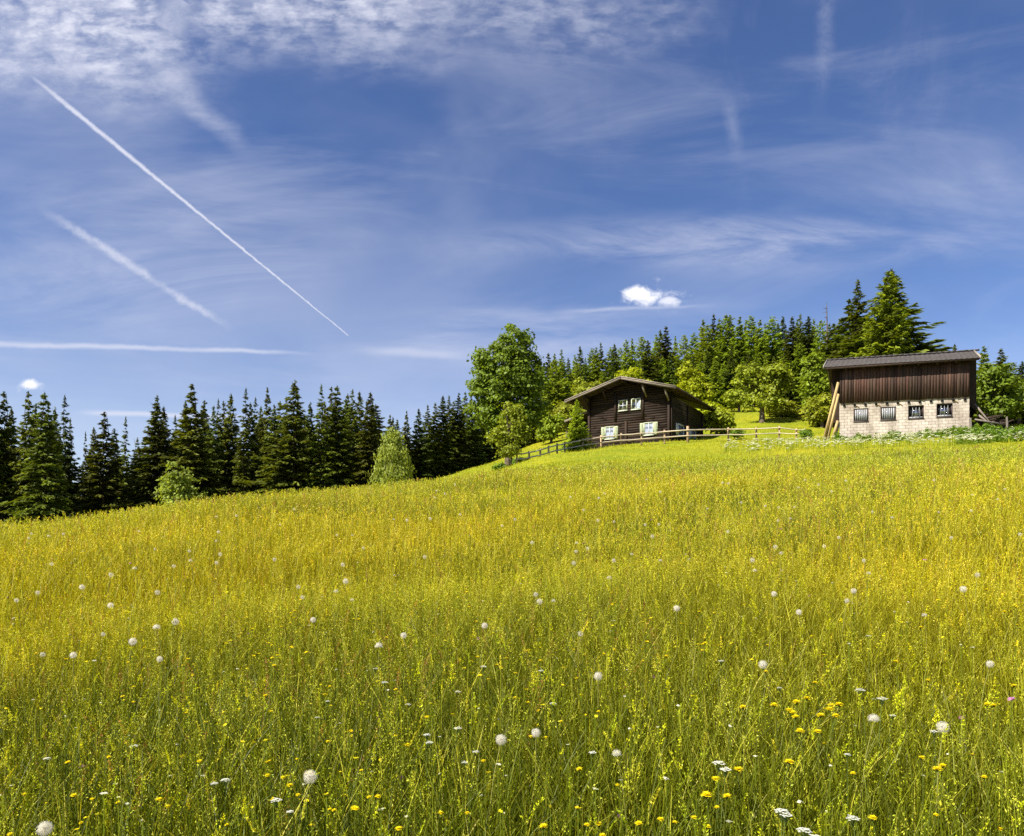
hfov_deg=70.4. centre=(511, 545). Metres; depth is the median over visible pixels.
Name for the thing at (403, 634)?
dandelion clock
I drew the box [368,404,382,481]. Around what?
spruce tree
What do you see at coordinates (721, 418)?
garden bush
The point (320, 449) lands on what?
spruce tree
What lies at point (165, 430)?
spruce tree
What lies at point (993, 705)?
hawkbit flower
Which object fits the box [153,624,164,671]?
dandelion clock
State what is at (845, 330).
spruce tree
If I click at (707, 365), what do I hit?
spruce tree
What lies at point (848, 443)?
white umbel strip
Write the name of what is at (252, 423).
spruce tree
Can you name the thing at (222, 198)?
sky
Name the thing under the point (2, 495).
spruce tree
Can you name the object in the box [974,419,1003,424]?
timber pole
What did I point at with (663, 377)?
larch tree
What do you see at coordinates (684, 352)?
larch tree
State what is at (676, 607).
dandelion clock
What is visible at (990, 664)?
dandelion clock
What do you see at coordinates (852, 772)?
hawkbit flower
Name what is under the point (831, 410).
leaning plank
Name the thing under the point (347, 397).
spruce tree
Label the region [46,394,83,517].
spruce tree
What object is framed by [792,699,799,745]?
hawkbit flower
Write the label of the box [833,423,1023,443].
nettle undergrowth
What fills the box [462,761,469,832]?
umbel flower
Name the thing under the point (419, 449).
spruce tree
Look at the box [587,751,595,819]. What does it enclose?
umbel flower
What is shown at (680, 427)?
window
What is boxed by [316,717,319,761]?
umbel flower
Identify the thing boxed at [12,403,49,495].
spruce tree
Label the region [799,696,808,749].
hawkbit flower
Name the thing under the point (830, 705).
hawkbit flower
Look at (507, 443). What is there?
young maple
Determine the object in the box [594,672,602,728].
dandelion clock
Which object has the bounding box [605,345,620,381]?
spruce tree
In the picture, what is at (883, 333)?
larch tree
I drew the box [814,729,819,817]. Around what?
hawkbit flower
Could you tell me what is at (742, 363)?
larch tree
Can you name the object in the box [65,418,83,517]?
spruce tree
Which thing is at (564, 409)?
broadleaf tree
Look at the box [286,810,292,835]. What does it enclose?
umbel flower
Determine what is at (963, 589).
dandelion clock
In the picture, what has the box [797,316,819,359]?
spruce tree
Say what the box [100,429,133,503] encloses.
spruce tree
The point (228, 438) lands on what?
spruce tree
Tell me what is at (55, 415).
spruce tree
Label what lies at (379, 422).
spruce tree
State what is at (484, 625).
dandelion clock
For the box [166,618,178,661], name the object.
dandelion clock
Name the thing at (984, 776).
hawkbit flower
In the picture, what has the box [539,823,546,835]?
hawkbit flower
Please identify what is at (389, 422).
spruce tree
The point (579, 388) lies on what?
broadleaf tree
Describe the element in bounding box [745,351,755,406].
spruce tree
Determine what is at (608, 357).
larch tree
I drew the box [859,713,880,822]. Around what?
dandelion clock
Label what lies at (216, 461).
spruce tree
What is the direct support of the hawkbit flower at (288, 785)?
on the ground at (634, 455)
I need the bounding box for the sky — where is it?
[0,0,1023,481]
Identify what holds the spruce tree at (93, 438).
on the ground at (634, 455)
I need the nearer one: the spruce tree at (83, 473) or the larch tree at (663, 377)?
the spruce tree at (83, 473)
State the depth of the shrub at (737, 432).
56.71 m
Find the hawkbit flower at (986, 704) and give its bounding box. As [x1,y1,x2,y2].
[984,702,989,782]
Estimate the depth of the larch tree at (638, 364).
105.34 m
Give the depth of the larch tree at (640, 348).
119.87 m
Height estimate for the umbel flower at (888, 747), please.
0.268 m
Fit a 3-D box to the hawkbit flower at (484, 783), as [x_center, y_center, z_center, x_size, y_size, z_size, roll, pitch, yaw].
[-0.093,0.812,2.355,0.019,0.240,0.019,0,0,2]
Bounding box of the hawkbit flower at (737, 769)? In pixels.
[734,766,742,833]
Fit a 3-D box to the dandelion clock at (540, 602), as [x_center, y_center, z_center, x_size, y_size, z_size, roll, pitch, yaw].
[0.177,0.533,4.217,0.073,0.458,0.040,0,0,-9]
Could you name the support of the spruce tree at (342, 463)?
on the ground at (634, 455)
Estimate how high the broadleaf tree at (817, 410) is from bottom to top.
3.756 m
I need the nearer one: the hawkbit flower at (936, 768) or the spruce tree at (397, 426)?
the hawkbit flower at (936, 768)
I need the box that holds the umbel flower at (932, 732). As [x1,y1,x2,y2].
[931,730,936,788]
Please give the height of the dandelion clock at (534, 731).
0.402 m
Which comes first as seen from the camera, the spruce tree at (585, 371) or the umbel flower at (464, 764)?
the umbel flower at (464, 764)
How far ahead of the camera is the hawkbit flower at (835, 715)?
2.54 m
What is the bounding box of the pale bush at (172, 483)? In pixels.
[153,461,212,506]
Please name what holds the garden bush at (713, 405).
on the ground at (634, 455)
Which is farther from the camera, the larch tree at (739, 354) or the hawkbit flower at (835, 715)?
the larch tree at (739, 354)
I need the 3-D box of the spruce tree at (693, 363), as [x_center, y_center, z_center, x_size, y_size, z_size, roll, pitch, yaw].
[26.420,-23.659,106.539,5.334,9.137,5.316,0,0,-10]
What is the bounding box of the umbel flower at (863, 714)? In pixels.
[855,688,867,762]
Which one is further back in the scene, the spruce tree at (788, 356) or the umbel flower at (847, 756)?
the spruce tree at (788, 356)
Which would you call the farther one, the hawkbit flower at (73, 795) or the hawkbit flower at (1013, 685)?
the hawkbit flower at (1013, 685)
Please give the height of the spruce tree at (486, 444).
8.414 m
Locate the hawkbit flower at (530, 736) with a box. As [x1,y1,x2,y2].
[529,735,532,800]
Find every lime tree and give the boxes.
[614,367,651,380]
[675,360,718,401]
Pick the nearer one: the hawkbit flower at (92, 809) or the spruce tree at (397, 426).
the hawkbit flower at (92, 809)
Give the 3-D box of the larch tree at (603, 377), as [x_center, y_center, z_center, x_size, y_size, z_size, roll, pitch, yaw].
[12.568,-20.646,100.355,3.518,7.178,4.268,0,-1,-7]
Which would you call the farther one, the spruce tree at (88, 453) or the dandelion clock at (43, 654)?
the spruce tree at (88, 453)
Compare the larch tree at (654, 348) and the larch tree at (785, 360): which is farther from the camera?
the larch tree at (654, 348)
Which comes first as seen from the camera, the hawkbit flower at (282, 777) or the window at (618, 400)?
the hawkbit flower at (282, 777)
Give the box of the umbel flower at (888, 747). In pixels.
[887,714,893,788]
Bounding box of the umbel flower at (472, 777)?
[470,750,477,820]
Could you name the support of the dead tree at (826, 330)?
on the ground at (634, 455)
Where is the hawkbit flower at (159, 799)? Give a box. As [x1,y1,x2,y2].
[152,797,162,830]
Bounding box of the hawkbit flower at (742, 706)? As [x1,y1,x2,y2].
[739,705,745,763]
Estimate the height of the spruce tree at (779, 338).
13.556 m
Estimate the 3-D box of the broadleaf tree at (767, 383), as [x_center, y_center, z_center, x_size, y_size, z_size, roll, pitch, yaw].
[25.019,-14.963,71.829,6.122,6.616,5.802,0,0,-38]
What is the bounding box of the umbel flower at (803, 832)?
[797,827,811,835]
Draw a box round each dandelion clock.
[35,821,53,835]
[38,652,45,694]
[69,652,76,695]
[123,637,136,692]
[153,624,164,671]
[156,656,166,697]
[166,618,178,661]
[297,769,316,834]
[310,617,321,667]
[343,578,348,607]
[400,632,412,688]
[482,623,491,680]
[488,734,505,823]
[531,728,540,824]
[537,599,546,641]
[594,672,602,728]
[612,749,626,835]
[673,605,679,665]
[758,660,774,750]
[796,610,804,652]
[849,588,856,642]
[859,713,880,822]
[921,613,927,675]
[935,721,949,835]
[959,586,969,639]
[978,660,993,741]
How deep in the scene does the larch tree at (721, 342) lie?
113.44 m
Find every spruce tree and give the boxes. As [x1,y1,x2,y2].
[0,391,27,521]
[0,391,47,528]
[0,391,74,527]
[0,418,21,523]
[1,408,20,478]
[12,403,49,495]
[37,404,73,511]
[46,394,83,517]
[49,407,79,513]
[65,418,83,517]
[68,412,140,521]
[71,464,87,510]
[75,431,89,516]
[78,452,97,491]
[80,427,105,514]
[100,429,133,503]
[103,446,123,480]
[114,417,135,503]
[122,402,181,512]
[125,437,143,503]
[133,395,171,498]
[133,439,152,470]
[143,407,177,504]
[155,384,230,508]
[164,431,180,461]
[168,415,179,460]
[174,401,197,484]
[188,399,214,487]
[203,406,231,497]
[212,394,255,503]
[215,399,231,492]
[217,401,234,493]
[229,389,261,499]
[234,380,320,498]
[241,403,258,487]
[249,397,258,494]
[250,387,276,493]
[251,405,286,493]
[254,407,265,495]
[264,397,295,486]
[270,401,286,445]
[283,400,311,473]
[301,385,362,492]
[302,383,336,491]
[302,402,320,479]
[310,387,337,478]
[314,401,328,478]
[325,399,359,477]
[337,390,367,482]
[344,391,381,486]
[344,393,359,461]
[353,391,376,459]
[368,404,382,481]
[372,404,387,457]
[384,415,393,441]
[393,420,410,480]
[401,411,418,480]
[407,409,436,481]
[417,405,447,478]
[425,402,450,476]
[430,395,459,474]
[441,396,468,470]
[449,402,470,469]
[451,393,474,471]
[460,393,484,463]
[463,397,494,467]
[473,400,493,461]
[483,426,502,459]
[485,428,501,455]
[515,400,532,446]
[524,404,535,445]
[527,391,542,443]
[538,354,553,399]
[555,350,569,392]
[565,358,570,377]
[568,369,573,391]
[573,346,590,379]
[580,357,589,382]
[597,343,608,379]
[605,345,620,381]
[638,340,662,382]
[651,330,670,382]
[656,327,676,378]
[661,351,678,384]
[690,354,696,367]
[702,352,716,393]
[708,314,718,348]
[712,319,726,367]
[721,346,748,408]
[722,317,738,353]
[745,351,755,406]
[769,324,784,360]
[772,356,788,399]
[777,316,804,395]
[778,316,790,353]
[783,359,800,402]
[786,299,859,421]
[790,314,806,355]
[795,323,841,408]
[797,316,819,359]
[800,269,981,423]
[824,280,870,378]
[992,348,1015,382]
[1003,361,1023,424]
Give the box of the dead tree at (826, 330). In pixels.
[819,308,829,353]
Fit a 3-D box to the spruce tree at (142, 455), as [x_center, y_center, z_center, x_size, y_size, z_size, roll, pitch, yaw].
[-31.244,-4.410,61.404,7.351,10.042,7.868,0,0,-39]
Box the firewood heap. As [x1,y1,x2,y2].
[969,413,1013,428]
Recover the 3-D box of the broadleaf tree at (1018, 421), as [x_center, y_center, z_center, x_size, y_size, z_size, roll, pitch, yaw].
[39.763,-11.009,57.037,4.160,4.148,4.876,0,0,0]
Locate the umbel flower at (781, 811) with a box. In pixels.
[774,808,789,835]
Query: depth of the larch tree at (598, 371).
102.89 m
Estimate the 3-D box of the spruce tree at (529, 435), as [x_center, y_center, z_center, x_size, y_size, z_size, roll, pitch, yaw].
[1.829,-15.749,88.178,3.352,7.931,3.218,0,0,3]
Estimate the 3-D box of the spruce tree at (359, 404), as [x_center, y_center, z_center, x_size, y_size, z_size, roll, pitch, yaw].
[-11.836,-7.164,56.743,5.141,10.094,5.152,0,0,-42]
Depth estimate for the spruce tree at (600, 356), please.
115.23 m
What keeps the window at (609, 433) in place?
in the chalet
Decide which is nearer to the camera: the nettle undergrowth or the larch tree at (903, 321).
the nettle undergrowth
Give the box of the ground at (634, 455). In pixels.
[2,405,1023,831]
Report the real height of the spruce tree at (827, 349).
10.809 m
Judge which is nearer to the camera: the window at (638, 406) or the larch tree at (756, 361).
the window at (638, 406)
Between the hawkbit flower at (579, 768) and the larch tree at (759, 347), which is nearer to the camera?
the hawkbit flower at (579, 768)
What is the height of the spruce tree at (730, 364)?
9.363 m
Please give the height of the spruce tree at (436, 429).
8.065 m
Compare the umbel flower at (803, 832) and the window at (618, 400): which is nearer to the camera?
the umbel flower at (803, 832)
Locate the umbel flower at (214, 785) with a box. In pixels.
[211,782,219,830]
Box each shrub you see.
[491,462,507,469]
[508,456,530,464]
[729,428,747,438]
[797,429,813,438]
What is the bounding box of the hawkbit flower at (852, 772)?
[851,771,856,827]
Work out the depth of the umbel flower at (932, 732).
2.31 m
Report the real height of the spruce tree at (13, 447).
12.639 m
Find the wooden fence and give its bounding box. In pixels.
[516,426,805,462]
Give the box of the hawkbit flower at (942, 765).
[937,763,945,825]
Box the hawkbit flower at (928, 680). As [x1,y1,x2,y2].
[927,679,934,727]
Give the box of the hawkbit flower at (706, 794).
[701,791,711,835]
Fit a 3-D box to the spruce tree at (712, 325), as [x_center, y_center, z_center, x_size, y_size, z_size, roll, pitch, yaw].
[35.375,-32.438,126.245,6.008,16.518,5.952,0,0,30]
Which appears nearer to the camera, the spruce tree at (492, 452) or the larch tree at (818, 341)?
the spruce tree at (492, 452)
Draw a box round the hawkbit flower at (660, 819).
[656,817,662,835]
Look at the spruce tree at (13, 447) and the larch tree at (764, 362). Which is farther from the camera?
the larch tree at (764, 362)
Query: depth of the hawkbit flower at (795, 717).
2.55 m
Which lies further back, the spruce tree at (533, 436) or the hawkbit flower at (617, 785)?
the spruce tree at (533, 436)
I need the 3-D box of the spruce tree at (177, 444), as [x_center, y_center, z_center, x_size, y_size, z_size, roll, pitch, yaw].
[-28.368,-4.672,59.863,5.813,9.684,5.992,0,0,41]
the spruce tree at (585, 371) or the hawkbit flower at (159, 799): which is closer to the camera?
the hawkbit flower at (159, 799)
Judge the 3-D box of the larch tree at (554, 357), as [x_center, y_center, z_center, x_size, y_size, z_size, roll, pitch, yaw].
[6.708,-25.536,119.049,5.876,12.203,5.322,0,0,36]
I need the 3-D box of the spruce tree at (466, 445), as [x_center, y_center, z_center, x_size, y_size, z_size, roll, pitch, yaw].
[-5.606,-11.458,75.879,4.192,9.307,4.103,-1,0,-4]
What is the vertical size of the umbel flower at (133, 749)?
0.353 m
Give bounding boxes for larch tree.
[540,359,573,430]
[548,354,557,376]
[553,360,572,401]
[567,355,576,377]
[567,363,585,396]
[583,348,595,379]
[587,348,604,382]
[599,372,607,382]
[602,347,614,378]
[615,348,627,370]
[618,339,633,373]
[627,338,637,365]
[631,337,648,373]
[634,360,641,373]
[651,335,659,363]
[656,358,673,383]
[670,358,682,384]
[671,336,680,368]
[672,334,692,375]
[678,355,690,378]
[685,332,704,366]
[692,324,723,384]
[696,319,708,358]
[696,362,710,382]
[706,356,725,406]
[714,314,749,382]
[719,364,729,393]
[724,317,754,390]
[738,357,749,404]
[739,315,759,363]
[750,320,770,367]
[752,354,761,393]
[755,316,785,364]
[758,354,767,402]
[780,357,793,400]
[785,343,808,401]
[808,320,825,359]
[810,319,819,348]
[849,317,884,356]
[855,271,929,356]
[900,308,914,353]
[972,346,1009,423]
[1007,362,1019,383]
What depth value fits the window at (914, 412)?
49.01 m
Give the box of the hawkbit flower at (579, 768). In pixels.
[575,767,582,827]
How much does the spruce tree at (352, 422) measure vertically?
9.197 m
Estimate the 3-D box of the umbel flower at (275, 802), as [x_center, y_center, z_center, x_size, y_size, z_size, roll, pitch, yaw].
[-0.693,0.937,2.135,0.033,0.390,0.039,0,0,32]
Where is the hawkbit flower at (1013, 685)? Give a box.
[1010,684,1014,761]
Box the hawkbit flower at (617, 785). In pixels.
[615,784,622,830]
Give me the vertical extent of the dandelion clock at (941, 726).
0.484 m
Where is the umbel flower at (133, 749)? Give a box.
[128,745,137,804]
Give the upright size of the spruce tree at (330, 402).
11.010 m
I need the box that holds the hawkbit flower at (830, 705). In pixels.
[828,703,835,758]
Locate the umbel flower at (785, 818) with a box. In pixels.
[779,812,791,835]
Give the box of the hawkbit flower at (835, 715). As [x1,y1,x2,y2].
[822,714,839,796]
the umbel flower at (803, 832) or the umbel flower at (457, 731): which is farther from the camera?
the umbel flower at (457, 731)
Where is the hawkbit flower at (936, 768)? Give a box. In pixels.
[928,766,941,831]
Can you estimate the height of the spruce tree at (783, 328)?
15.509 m
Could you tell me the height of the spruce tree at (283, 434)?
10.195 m
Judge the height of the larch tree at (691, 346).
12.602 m
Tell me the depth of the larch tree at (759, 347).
109.46 m
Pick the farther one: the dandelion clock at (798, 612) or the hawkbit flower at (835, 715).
the dandelion clock at (798, 612)
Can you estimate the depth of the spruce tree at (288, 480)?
48.51 m
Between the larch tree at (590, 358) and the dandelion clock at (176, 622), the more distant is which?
the larch tree at (590, 358)
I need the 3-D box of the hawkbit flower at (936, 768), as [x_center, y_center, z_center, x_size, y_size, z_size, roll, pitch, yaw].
[1.237,0.846,2.132,0.061,0.397,0.032,0,0,-2]
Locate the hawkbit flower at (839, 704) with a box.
[831,702,842,745]
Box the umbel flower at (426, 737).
[424,733,429,791]
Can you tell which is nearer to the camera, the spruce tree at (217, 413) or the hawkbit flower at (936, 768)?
the hawkbit flower at (936, 768)
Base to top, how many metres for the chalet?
7.137 m
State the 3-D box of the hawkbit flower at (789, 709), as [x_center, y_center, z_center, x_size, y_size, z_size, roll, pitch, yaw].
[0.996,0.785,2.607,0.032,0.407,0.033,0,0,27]
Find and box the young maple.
[483,401,537,466]
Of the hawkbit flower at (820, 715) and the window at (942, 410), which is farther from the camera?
the window at (942, 410)
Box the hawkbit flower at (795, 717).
[791,715,798,780]
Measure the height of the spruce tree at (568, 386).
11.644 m
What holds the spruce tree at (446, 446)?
on the ground at (634, 455)
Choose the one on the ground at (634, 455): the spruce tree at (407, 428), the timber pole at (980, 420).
the spruce tree at (407, 428)
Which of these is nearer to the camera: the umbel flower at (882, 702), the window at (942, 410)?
the umbel flower at (882, 702)
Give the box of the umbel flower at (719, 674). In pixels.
[717,660,723,702]
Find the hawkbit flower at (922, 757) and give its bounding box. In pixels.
[919,756,923,834]
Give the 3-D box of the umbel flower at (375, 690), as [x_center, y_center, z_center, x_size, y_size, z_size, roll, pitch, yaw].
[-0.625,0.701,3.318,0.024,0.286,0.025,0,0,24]
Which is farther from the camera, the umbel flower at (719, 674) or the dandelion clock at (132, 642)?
the dandelion clock at (132, 642)
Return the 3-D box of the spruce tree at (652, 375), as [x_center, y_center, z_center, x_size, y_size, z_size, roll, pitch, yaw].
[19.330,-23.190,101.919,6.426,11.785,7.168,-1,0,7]
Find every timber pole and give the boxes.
[974,403,991,424]
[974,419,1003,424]
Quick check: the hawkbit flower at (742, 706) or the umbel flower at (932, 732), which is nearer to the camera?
the umbel flower at (932, 732)
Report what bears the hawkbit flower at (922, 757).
on the ground at (634, 455)
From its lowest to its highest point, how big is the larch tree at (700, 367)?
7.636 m
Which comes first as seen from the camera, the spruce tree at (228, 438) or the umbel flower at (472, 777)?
the umbel flower at (472, 777)
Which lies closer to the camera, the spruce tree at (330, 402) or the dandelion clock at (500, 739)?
the dandelion clock at (500, 739)
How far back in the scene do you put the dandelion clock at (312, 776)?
2.17 m
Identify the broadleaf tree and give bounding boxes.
[533,413,566,443]
[550,400,585,437]
[570,377,603,410]
[718,388,755,411]
[726,360,795,422]
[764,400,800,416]
[796,352,829,413]
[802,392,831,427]
[976,363,1023,423]
[996,379,1023,423]
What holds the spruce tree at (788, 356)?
on the ground at (634, 455)
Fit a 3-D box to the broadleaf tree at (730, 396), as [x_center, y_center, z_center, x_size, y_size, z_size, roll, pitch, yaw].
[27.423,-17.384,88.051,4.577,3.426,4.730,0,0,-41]
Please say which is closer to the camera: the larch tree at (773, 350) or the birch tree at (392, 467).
the birch tree at (392, 467)
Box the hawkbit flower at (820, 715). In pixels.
[816,712,822,790]
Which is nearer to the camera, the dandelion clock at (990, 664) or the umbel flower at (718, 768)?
the umbel flower at (718, 768)
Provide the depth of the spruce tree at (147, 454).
54.73 m
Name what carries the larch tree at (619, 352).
on the ground at (634, 455)
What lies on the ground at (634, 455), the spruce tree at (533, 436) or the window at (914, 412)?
the spruce tree at (533, 436)
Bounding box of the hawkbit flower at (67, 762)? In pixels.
[63,761,70,822]
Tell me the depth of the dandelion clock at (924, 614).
3.48 m
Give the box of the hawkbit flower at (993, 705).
[990,703,996,771]
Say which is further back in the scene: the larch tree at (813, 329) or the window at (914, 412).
the larch tree at (813, 329)
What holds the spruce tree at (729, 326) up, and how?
on the ground at (634, 455)
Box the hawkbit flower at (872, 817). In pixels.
[868,815,875,835]
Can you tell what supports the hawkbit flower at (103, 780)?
on the ground at (634, 455)
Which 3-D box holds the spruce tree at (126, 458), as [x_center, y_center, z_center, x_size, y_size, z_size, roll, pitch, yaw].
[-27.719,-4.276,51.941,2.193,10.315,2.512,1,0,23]
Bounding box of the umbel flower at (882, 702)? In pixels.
[877,697,886,775]
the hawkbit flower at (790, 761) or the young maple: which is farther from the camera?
the young maple
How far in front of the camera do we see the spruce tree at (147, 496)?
49.71 m
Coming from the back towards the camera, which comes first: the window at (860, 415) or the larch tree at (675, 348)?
the larch tree at (675, 348)
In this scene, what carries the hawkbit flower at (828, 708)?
on the ground at (634, 455)
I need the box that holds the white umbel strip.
[720,426,1023,456]
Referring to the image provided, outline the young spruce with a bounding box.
[560,399,595,452]
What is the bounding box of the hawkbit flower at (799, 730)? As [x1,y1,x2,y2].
[795,728,806,802]
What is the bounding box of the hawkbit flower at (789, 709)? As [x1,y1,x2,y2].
[785,708,792,755]
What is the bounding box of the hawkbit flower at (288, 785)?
[279,783,292,835]
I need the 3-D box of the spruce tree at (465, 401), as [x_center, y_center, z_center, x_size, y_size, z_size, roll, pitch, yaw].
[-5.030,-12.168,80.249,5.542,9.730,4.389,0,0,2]
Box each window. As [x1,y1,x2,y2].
[604,426,613,439]
[618,400,627,411]
[631,398,640,409]
[643,422,653,435]
[678,423,683,437]
[691,430,695,438]
[854,408,868,421]
[880,407,895,420]
[908,405,923,418]
[936,403,952,417]
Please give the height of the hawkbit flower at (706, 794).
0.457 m
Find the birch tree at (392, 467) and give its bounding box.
[365,425,416,486]
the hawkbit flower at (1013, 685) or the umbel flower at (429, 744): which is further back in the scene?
the hawkbit flower at (1013, 685)
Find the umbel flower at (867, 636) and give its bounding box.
[866,635,869,691]
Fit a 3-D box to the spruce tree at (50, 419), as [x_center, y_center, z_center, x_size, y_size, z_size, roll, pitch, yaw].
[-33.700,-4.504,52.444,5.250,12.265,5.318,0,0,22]
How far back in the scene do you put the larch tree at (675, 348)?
127.92 m
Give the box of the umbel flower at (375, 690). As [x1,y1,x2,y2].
[373,668,377,723]
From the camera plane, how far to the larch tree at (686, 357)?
107.29 m
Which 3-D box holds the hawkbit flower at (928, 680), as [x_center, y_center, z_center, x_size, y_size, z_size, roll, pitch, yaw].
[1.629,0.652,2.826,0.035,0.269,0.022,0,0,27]
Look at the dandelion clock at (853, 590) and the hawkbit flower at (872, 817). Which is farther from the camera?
the dandelion clock at (853, 590)
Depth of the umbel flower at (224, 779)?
2.29 m
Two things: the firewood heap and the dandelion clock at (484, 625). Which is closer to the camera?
the dandelion clock at (484, 625)
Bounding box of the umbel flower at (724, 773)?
[720,767,730,835]
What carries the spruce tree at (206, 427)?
on the ground at (634, 455)
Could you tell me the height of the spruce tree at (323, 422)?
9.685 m
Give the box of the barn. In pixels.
[823,349,980,438]
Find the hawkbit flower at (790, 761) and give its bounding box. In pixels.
[776,759,793,834]
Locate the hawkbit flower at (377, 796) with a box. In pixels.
[370,794,379,833]
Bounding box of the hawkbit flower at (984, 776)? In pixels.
[982,775,990,835]
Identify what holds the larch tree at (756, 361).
on the ground at (634, 455)
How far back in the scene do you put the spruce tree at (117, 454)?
61.18 m
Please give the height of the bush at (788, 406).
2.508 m
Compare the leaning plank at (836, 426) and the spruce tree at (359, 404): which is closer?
the leaning plank at (836, 426)
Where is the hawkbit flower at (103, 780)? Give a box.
[100,756,110,811]
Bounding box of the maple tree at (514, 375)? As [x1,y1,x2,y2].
[459,323,556,465]
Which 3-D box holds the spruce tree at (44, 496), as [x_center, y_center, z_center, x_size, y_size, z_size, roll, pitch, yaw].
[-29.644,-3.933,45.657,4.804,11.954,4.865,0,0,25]
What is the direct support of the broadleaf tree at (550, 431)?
on the ground at (634, 455)
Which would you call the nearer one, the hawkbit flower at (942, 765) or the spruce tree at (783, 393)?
the hawkbit flower at (942, 765)
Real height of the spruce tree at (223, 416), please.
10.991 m
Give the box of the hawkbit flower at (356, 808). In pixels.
[353,806,361,835]
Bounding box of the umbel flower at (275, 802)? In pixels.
[271,797,281,833]
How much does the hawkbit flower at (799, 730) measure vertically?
0.437 m
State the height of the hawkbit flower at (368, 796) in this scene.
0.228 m
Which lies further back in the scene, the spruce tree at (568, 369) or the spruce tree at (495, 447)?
the spruce tree at (568, 369)
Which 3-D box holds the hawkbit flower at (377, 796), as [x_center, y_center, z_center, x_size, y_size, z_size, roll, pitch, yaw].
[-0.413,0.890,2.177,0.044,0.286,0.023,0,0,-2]
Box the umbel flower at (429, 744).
[425,741,434,803]
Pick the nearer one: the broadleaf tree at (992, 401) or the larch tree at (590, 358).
the broadleaf tree at (992, 401)
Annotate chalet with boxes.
[564,376,715,448]
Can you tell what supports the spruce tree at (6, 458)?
on the ground at (634, 455)
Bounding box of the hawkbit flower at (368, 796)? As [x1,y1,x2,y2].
[366,795,370,835]
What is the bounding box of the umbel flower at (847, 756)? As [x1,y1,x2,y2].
[844,753,850,833]
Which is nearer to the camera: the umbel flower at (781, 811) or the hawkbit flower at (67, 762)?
the umbel flower at (781, 811)
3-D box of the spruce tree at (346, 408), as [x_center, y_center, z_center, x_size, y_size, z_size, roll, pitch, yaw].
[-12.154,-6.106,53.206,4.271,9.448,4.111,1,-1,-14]
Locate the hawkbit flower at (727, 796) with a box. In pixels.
[722,793,730,835]
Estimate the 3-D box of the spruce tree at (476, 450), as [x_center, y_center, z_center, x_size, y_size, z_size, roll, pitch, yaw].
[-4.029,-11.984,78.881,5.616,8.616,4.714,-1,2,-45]
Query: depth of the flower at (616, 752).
2.20 m
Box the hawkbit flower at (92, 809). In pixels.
[89,798,93,835]
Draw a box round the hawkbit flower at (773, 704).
[769,702,778,767]
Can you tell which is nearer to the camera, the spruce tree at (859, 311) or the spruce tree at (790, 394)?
the spruce tree at (859, 311)
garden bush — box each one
[695,400,726,415]
[703,407,736,434]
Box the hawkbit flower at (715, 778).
[711,776,718,828]
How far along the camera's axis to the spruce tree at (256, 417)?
56.14 m
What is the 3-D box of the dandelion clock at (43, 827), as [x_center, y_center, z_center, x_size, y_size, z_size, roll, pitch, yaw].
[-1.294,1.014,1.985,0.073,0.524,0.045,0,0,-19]
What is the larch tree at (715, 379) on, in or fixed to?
on the ground at (634, 455)
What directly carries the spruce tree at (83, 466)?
on the ground at (634, 455)
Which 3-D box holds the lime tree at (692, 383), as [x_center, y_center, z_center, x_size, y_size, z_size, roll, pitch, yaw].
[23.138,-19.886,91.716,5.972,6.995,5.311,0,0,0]
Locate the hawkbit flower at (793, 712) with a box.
[790,710,798,773]
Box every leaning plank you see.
[823,382,839,437]
[827,394,839,438]
[831,420,839,439]
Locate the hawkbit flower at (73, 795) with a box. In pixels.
[71,793,79,835]
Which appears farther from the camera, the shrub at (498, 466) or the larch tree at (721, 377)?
the larch tree at (721, 377)
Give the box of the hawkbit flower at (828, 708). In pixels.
[826,707,838,762]
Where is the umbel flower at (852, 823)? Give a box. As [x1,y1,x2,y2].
[847,815,859,835]
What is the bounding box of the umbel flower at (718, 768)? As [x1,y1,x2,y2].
[712,761,723,834]
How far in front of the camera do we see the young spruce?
52.39 m
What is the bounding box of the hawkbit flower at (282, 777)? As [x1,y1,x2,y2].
[281,776,285,815]
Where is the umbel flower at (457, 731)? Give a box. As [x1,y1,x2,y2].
[452,727,460,796]
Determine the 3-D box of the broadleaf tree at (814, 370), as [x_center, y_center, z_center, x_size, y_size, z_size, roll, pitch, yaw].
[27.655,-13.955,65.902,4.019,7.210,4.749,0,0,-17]
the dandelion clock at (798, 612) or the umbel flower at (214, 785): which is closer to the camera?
the umbel flower at (214, 785)
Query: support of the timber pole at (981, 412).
on the ground at (634, 455)
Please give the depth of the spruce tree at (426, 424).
69.77 m
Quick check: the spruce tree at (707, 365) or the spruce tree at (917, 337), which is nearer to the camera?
the spruce tree at (917, 337)
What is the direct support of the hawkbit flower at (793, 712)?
on the ground at (634, 455)
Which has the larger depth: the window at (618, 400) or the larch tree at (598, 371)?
the larch tree at (598, 371)
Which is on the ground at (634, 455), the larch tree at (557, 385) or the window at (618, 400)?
the larch tree at (557, 385)
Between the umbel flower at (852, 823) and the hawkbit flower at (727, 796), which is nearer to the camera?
the umbel flower at (852, 823)
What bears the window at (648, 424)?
in the chalet
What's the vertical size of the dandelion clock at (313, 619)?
0.433 m
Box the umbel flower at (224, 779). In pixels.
[221,778,229,832]
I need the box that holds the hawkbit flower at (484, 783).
[482,760,485,808]
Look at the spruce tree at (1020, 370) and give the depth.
57.89 m

